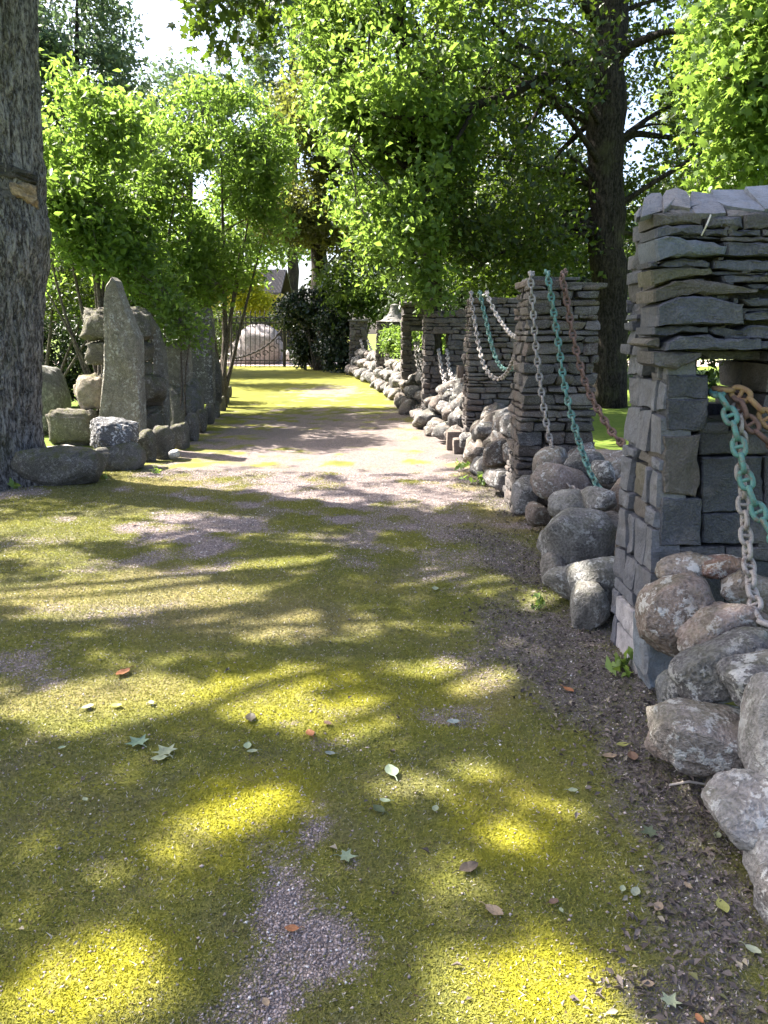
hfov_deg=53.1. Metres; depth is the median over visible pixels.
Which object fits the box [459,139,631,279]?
tree
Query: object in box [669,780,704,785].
stick
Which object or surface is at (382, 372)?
boulder
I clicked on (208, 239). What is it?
slender tree
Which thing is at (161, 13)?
sky
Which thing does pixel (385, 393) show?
boulder
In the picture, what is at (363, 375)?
boulder
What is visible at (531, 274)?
chain
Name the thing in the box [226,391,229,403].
edging stone
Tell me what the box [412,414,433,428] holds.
boulder
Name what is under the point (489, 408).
boulder
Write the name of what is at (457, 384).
boulder
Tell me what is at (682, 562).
boulder
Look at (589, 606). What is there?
boulder
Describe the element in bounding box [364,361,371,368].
boulder
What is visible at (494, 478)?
boulder
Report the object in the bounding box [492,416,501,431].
boulder
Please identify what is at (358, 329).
stone pier
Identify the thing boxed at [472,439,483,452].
boulder
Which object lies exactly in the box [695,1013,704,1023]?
fallen leaf
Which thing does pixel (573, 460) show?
boulder
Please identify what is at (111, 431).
boulder
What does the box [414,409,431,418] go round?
boulder
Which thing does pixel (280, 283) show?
house
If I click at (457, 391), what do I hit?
boulder
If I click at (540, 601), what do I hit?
weed
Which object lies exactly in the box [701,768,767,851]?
boulder
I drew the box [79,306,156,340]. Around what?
stone block
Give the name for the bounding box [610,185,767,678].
stone pier
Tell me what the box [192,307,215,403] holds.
standing stone
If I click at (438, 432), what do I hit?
boulder
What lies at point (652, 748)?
boulder
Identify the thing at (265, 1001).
fallen leaf
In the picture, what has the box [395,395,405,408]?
boulder
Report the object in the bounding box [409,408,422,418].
boulder
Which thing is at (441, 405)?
boulder
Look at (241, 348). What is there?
boulder
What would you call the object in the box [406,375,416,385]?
boulder
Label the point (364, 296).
bush
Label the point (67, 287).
slender tree
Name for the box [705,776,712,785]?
boulder
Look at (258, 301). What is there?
golden bush
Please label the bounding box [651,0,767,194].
maple tree
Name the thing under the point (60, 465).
boulder
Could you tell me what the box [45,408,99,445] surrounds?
stone block
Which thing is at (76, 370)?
hedge
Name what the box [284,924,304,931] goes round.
fallen leaf
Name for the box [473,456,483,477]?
boulder
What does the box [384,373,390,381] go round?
boulder
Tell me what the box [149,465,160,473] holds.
weed
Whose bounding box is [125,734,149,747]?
fallen leaf
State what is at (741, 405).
chain
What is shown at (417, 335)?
bush
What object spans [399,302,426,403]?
stone pier
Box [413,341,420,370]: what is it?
chain
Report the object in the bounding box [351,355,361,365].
boulder
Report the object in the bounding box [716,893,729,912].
fallen leaf
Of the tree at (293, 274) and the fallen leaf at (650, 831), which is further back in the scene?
the tree at (293, 274)
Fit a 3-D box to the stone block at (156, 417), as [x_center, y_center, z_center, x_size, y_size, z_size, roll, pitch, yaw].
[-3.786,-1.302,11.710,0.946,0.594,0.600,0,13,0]
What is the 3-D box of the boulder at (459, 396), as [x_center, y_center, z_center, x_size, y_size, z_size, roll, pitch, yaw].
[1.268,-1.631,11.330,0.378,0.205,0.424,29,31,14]
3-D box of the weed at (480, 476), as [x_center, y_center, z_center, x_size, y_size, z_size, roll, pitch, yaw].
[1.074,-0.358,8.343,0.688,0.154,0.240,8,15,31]
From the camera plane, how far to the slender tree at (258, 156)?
15.70 m
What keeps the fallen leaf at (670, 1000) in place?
on the ground
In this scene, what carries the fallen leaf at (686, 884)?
on the ground
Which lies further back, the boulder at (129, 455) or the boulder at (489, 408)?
the boulder at (489, 408)
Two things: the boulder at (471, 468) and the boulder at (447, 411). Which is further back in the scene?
the boulder at (447, 411)
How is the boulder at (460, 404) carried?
on the boulder at (455, 417)
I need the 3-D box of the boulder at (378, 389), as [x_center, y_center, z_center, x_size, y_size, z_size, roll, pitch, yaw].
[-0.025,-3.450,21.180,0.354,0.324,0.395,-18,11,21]
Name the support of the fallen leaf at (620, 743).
on the ground
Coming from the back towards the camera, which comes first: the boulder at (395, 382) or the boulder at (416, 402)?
the boulder at (395, 382)
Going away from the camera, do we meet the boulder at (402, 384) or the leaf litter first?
the leaf litter
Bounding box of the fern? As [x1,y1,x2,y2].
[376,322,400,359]
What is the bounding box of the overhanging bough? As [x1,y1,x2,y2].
[162,0,308,84]
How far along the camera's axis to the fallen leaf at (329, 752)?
2.97 m
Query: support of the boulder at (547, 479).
on the boulder
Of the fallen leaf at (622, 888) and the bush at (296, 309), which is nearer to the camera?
the fallen leaf at (622, 888)
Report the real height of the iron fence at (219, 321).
2.355 m
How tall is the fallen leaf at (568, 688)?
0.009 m
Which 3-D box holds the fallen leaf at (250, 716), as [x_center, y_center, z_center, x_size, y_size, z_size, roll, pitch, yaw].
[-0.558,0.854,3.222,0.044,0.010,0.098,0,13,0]
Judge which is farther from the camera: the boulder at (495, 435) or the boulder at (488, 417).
the boulder at (488, 417)
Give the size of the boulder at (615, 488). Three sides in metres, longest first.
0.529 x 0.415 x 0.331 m
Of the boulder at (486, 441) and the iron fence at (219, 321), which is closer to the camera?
the boulder at (486, 441)
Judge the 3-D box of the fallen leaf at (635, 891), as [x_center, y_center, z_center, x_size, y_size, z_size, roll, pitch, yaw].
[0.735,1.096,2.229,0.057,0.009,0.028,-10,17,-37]
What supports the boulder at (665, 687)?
on the ground
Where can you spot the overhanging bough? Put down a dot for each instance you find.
(201, 24)
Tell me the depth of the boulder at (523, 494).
6.66 m
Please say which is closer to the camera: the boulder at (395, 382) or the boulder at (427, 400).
the boulder at (427, 400)
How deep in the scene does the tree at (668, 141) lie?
30.99 m
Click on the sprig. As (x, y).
(710, 374)
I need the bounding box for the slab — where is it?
[633,611,673,688]
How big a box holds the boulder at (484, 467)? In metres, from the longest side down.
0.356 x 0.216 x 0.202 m
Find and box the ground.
[0,334,767,1023]
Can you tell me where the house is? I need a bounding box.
[212,268,291,344]
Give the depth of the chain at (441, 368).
13.36 m
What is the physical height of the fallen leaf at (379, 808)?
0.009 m
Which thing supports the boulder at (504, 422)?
on the boulder at (495, 435)
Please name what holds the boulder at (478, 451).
on the ground
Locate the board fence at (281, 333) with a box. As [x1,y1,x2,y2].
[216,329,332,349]
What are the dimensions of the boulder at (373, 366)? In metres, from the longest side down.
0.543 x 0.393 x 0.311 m
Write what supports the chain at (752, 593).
hanging from the chain at (752, 401)
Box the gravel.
[0,470,766,1023]
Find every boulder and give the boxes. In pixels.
[11,445,108,485]
[42,366,71,434]
[73,373,102,409]
[90,417,138,448]
[94,441,146,470]
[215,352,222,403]
[227,324,282,364]
[286,350,297,362]
[350,366,359,373]
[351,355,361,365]
[357,368,367,377]
[359,351,364,357]
[359,361,365,367]
[361,369,372,381]
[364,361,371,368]
[365,372,373,383]
[366,353,371,360]
[370,375,377,382]
[371,362,375,369]
[374,369,381,377]
[376,381,385,392]
[380,369,386,378]
[383,386,390,396]
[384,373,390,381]
[387,387,399,393]
[387,388,400,399]
[389,361,395,369]
[389,375,396,387]
[392,379,400,387]
[395,361,400,371]
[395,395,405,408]
[398,379,408,388]
[398,400,414,414]
[401,398,418,404]
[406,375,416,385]
[406,385,420,400]
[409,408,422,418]
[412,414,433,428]
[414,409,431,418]
[415,371,421,384]
[415,391,421,402]
[424,396,434,405]
[424,425,436,435]
[426,412,438,417]
[428,404,440,413]
[429,395,442,410]
[430,417,444,424]
[433,426,448,439]
[437,401,449,413]
[439,380,455,394]
[442,389,451,401]
[442,405,453,419]
[444,370,456,381]
[444,424,461,437]
[448,409,463,427]
[450,399,458,409]
[452,387,462,397]
[453,382,463,390]
[456,392,462,402]
[459,395,463,410]
[459,432,470,449]
[463,442,475,464]
[466,436,475,444]
[469,456,481,474]
[470,419,479,432]
[471,428,487,440]
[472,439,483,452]
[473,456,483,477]
[474,422,492,436]
[474,447,483,456]
[480,403,500,420]
[481,462,504,471]
[482,431,499,446]
[482,468,506,491]
[483,408,503,421]
[483,438,506,467]
[491,430,508,440]
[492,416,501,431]
[493,407,509,420]
[499,414,510,435]
[502,441,509,462]
[506,423,510,437]
[511,475,537,514]
[525,501,551,526]
[530,462,592,499]
[532,446,567,471]
[536,530,542,552]
[540,507,615,565]
[540,552,565,586]
[541,566,570,599]
[547,489,585,516]
[564,451,609,489]
[566,556,617,610]
[567,442,594,456]
[570,581,609,629]
[581,486,616,511]
[590,460,615,483]
[596,449,627,488]
[605,510,618,530]
[610,478,622,511]
[634,572,715,656]
[644,732,671,764]
[646,698,744,776]
[655,551,712,578]
[655,669,680,702]
[668,627,767,703]
[675,601,767,651]
[701,554,747,578]
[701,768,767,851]
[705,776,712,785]
[717,649,767,706]
[720,570,767,614]
[737,672,767,777]
[742,826,767,885]
[753,861,767,926]
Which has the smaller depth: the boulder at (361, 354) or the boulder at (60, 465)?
the boulder at (60, 465)
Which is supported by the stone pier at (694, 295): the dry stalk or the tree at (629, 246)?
the dry stalk
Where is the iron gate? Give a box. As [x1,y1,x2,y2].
[231,310,337,366]
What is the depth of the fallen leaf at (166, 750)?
2.96 m
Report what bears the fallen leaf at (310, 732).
on the ground
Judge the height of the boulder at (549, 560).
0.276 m
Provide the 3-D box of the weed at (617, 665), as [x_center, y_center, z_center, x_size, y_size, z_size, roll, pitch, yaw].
[1.143,0.738,3.685,0.114,0.143,0.228,8,16,32]
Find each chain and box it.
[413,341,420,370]
[416,341,421,368]
[436,348,452,391]
[444,348,455,381]
[469,290,514,380]
[477,290,513,371]
[484,290,515,338]
[527,270,581,493]
[543,269,602,487]
[559,268,625,446]
[708,384,767,429]
[708,388,767,542]
[730,402,767,627]
[731,390,767,449]
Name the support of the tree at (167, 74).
on the ground
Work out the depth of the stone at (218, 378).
14.98 m
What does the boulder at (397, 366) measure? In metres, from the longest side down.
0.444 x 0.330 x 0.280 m
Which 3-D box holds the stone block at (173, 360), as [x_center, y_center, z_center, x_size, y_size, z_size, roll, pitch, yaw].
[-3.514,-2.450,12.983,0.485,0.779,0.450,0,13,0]
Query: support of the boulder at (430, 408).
on the boulder at (435, 414)
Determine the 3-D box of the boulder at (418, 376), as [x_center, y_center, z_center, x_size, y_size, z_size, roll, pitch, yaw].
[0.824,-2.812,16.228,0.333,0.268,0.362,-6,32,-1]
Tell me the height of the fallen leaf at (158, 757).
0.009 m
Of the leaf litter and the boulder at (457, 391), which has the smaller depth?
the leaf litter
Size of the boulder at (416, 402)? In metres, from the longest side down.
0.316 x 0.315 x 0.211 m
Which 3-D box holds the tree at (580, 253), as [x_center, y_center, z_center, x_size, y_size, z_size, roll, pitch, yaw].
[4.262,-8.056,24.171,6.946,8.125,5.713,0,13,0]
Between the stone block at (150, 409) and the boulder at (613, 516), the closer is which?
the boulder at (613, 516)
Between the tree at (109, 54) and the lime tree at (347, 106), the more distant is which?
the tree at (109, 54)
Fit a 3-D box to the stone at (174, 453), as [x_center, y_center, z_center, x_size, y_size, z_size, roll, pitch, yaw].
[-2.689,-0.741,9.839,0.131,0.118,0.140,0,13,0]
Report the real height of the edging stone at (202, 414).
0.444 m
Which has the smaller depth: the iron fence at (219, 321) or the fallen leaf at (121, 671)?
the fallen leaf at (121, 671)
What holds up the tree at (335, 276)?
on the ground
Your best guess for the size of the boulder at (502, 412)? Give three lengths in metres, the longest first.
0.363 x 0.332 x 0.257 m
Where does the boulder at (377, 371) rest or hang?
on the boulder
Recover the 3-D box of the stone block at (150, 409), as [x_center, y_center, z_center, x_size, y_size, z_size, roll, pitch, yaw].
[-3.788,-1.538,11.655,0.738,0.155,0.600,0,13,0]
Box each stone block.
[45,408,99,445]
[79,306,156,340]
[84,340,153,364]
[99,373,166,406]
[144,362,153,374]
[146,406,161,414]
[146,409,165,430]
[165,344,192,386]
[169,378,203,425]
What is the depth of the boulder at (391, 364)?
21.11 m
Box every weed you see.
[7,478,20,488]
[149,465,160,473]
[453,472,485,484]
[454,458,469,470]
[531,592,545,609]
[605,646,632,677]
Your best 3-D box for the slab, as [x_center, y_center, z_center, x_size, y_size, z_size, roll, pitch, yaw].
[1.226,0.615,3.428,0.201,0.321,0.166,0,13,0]
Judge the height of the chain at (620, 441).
1.415 m
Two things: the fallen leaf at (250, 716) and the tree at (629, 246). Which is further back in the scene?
the tree at (629, 246)
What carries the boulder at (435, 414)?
on the ground
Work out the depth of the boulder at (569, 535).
4.84 m
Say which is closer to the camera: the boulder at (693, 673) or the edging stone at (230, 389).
the boulder at (693, 673)
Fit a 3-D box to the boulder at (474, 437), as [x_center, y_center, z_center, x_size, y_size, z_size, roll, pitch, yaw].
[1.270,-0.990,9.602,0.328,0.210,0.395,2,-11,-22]
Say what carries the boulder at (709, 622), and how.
on the boulder at (666, 607)
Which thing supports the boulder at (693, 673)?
on the boulder at (690, 737)
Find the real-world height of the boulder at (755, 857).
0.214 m
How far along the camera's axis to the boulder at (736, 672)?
2.68 m
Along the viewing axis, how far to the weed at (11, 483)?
8.04 m
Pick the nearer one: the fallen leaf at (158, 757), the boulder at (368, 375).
the fallen leaf at (158, 757)
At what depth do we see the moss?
2.83 m
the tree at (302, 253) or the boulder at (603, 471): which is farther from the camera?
the tree at (302, 253)
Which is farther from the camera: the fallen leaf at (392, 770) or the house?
the house
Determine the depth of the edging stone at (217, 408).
14.83 m
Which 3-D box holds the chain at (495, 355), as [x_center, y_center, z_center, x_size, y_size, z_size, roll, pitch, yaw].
[1.360,-2.183,9.150,0.131,0.993,2.021,-2,13,-7]
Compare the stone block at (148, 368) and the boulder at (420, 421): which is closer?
the stone block at (148, 368)
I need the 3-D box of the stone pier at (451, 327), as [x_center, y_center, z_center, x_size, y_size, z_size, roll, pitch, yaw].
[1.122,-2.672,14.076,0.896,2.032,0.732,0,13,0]
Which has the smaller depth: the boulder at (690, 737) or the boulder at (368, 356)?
the boulder at (690, 737)
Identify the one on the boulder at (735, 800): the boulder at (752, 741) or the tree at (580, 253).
the boulder at (752, 741)
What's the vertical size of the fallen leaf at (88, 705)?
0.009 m
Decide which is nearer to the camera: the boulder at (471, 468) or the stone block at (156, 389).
the boulder at (471, 468)
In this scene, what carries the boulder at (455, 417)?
on the boulder at (456, 426)
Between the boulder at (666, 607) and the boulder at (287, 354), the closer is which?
the boulder at (666, 607)
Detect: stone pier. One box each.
[348,319,369,363]
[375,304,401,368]
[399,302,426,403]
[420,309,466,421]
[446,297,520,453]
[502,276,607,513]
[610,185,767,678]
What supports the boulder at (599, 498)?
on the boulder at (569, 535)
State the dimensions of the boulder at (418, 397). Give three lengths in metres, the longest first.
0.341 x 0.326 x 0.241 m
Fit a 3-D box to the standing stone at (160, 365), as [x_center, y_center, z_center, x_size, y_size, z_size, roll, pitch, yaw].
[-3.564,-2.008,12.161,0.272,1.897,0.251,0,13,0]
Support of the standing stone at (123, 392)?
on the ground
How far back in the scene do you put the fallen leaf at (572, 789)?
2.72 m
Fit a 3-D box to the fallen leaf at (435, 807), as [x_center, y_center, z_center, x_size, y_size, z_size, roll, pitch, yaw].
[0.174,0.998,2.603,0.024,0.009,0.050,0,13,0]
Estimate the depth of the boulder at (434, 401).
12.89 m
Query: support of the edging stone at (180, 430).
on the ground
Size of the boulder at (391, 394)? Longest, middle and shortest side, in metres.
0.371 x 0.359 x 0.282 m
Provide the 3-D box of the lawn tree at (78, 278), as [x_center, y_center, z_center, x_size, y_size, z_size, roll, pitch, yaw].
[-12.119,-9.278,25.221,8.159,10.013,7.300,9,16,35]
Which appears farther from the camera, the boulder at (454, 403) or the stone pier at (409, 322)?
the stone pier at (409, 322)
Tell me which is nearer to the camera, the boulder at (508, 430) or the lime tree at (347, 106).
the boulder at (508, 430)
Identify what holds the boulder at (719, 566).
on the boulder at (682, 562)
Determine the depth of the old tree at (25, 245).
7.80 m
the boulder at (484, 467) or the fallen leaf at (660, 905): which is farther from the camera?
the boulder at (484, 467)
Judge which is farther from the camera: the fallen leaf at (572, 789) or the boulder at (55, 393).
the boulder at (55, 393)
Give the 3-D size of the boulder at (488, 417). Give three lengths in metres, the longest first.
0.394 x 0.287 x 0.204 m
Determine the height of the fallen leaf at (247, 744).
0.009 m
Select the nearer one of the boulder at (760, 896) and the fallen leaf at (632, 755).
the boulder at (760, 896)
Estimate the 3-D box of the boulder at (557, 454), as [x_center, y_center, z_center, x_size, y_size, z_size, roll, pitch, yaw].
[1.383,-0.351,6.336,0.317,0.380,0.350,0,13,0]
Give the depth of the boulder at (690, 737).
2.64 m
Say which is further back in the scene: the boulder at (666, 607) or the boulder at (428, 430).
the boulder at (428, 430)
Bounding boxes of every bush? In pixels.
[149,297,298,360]
[229,268,280,328]
[269,284,355,372]
[311,257,400,340]
[385,309,468,361]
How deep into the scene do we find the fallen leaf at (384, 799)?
2.63 m
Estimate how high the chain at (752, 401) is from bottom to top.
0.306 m
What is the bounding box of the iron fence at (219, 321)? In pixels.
[159,316,229,366]
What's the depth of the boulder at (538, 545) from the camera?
5.43 m
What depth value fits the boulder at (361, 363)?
26.96 m
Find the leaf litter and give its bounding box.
[10,457,767,1023]
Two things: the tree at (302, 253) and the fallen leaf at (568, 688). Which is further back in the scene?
the tree at (302, 253)
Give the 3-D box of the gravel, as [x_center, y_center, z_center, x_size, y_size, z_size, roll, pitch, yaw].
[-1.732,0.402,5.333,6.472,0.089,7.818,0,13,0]
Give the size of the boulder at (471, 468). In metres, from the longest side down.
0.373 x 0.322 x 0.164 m
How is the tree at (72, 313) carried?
on the ground
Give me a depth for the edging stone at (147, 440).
9.66 m
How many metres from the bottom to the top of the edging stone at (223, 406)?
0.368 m
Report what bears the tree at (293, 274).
on the ground
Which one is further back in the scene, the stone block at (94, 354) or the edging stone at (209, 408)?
the edging stone at (209, 408)
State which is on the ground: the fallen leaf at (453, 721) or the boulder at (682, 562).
the fallen leaf at (453, 721)
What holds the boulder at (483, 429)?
on the boulder at (479, 442)
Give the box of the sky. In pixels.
[42,0,757,333]
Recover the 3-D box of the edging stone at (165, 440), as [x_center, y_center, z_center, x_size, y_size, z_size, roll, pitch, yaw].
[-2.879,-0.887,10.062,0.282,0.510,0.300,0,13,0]
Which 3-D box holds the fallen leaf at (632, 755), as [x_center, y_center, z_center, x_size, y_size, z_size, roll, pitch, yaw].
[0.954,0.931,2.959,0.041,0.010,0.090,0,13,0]
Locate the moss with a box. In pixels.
[0,469,767,1023]
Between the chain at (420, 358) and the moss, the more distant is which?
the chain at (420, 358)
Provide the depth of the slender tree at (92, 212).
12.00 m
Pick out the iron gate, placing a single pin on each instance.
(284, 360)
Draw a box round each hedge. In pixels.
[42,310,229,405]
[370,262,731,370]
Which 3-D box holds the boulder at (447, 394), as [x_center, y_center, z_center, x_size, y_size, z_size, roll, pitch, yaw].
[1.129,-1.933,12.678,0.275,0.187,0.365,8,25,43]
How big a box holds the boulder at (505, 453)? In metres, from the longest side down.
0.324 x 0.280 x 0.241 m
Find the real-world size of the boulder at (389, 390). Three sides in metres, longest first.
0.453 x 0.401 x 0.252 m
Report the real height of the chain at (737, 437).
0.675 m
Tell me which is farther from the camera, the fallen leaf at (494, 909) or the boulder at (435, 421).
the boulder at (435, 421)
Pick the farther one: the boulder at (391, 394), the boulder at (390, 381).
the boulder at (390, 381)
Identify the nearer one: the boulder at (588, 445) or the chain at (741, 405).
the chain at (741, 405)
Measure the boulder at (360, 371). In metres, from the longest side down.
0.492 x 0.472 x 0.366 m
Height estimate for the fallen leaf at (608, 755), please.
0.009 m
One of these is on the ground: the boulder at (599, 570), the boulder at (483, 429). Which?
the boulder at (599, 570)
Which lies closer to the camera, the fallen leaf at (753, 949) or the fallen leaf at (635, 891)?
the fallen leaf at (753, 949)
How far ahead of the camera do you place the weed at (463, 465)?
9.23 m
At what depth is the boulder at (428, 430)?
12.31 m
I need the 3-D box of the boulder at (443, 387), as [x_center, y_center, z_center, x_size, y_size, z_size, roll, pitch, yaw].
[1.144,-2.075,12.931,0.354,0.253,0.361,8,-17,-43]
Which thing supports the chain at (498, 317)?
hanging from the stone pier at (481, 389)
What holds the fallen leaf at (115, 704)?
on the ground
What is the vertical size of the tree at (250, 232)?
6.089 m
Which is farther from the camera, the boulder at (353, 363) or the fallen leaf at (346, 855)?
the boulder at (353, 363)
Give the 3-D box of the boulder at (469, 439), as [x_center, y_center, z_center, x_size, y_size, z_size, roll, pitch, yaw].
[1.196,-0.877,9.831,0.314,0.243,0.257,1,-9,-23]
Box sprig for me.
[697,359,722,396]
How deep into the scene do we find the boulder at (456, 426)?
11.13 m
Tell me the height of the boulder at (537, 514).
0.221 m
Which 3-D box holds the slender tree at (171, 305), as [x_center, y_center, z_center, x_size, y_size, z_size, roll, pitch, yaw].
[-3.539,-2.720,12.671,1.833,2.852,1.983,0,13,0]
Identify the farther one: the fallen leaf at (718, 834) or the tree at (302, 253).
the tree at (302, 253)
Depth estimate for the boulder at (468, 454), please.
9.49 m
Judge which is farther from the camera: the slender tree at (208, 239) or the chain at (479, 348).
the slender tree at (208, 239)
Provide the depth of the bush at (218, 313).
41.22 m
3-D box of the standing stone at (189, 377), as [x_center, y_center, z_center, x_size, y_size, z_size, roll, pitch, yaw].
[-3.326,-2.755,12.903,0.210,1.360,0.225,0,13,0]
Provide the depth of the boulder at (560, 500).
5.58 m
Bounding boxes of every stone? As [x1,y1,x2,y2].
[99,277,146,432]
[138,429,156,461]
[152,324,170,426]
[153,425,175,459]
[169,449,179,458]
[170,421,189,448]
[181,306,192,385]
[184,413,199,440]
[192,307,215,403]
[196,409,207,432]
[205,403,214,424]
[214,401,219,417]
[220,396,225,410]
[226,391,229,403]
[228,386,231,396]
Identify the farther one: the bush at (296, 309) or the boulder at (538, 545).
the bush at (296, 309)
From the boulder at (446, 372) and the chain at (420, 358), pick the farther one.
the chain at (420, 358)
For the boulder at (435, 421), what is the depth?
12.52 m
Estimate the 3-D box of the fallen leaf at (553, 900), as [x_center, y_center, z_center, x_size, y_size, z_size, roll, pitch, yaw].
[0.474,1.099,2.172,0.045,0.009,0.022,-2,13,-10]
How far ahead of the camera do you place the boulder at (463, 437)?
10.18 m
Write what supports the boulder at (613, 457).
on the boulder
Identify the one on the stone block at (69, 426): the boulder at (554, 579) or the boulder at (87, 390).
the boulder at (87, 390)
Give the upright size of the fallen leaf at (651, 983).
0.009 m
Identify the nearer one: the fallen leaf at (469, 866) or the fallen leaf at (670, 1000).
the fallen leaf at (670, 1000)
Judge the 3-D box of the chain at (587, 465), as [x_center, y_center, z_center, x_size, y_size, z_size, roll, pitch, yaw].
[1.497,-1.065,5.997,0.120,1.726,1.765,-2,13,-8]
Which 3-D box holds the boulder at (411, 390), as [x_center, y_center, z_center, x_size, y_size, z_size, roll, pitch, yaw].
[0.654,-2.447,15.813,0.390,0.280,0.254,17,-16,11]
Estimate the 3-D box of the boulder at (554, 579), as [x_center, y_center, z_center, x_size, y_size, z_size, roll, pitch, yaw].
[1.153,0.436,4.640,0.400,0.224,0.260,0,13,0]
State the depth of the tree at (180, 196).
23.56 m
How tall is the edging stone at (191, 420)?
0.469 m
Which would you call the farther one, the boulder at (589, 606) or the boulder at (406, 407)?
the boulder at (406, 407)
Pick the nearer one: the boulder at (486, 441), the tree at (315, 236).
the boulder at (486, 441)
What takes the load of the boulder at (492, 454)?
on the boulder
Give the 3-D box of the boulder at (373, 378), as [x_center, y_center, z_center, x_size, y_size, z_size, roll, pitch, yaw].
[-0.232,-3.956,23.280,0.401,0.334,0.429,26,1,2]
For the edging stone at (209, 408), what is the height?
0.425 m
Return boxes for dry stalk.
[701,214,711,235]
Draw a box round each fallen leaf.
[76,703,93,709]
[108,703,121,706]
[116,666,132,674]
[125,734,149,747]
[151,755,173,759]
[154,743,176,757]
[243,742,251,747]
[245,710,255,720]
[261,993,269,1005]
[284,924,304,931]
[306,729,314,736]
[325,751,338,754]
[333,849,356,861]
[373,804,388,814]
[380,798,393,801]
[385,764,398,780]
[432,802,438,810]
[447,719,464,722]
[452,861,477,873]
[479,901,503,914]
[546,898,557,903]
[562,685,573,691]
[564,787,577,791]
[597,753,616,757]
[617,742,633,745]
[619,885,625,891]
[627,749,637,759]
[631,883,639,895]
[638,980,654,985]
[640,824,662,836]
[653,902,663,913]
[660,991,680,1008]
[684,882,693,889]
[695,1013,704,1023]
[713,829,720,837]
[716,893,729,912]
[739,941,760,952]
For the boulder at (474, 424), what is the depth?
10.11 m
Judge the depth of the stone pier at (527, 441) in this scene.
6.72 m
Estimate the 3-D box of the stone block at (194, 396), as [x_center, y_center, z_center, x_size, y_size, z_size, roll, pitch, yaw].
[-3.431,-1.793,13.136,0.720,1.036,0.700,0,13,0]
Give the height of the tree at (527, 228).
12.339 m
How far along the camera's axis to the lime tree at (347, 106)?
12.56 m
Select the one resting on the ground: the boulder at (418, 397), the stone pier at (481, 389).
the stone pier at (481, 389)
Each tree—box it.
[0,0,51,491]
[38,0,157,359]
[39,41,185,410]
[42,112,93,317]
[44,163,187,376]
[46,267,94,366]
[68,84,237,363]
[90,48,281,204]
[112,259,222,422]
[138,65,314,406]
[143,187,246,312]
[176,181,310,310]
[176,221,254,309]
[217,0,342,334]
[235,54,390,366]
[265,0,516,353]
[301,32,526,330]
[378,0,767,408]
[443,118,591,310]
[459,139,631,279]
[588,0,767,259]
[624,176,719,294]
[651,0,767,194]
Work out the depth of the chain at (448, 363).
13.38 m
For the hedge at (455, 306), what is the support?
on the ground
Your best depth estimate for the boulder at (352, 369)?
28.42 m

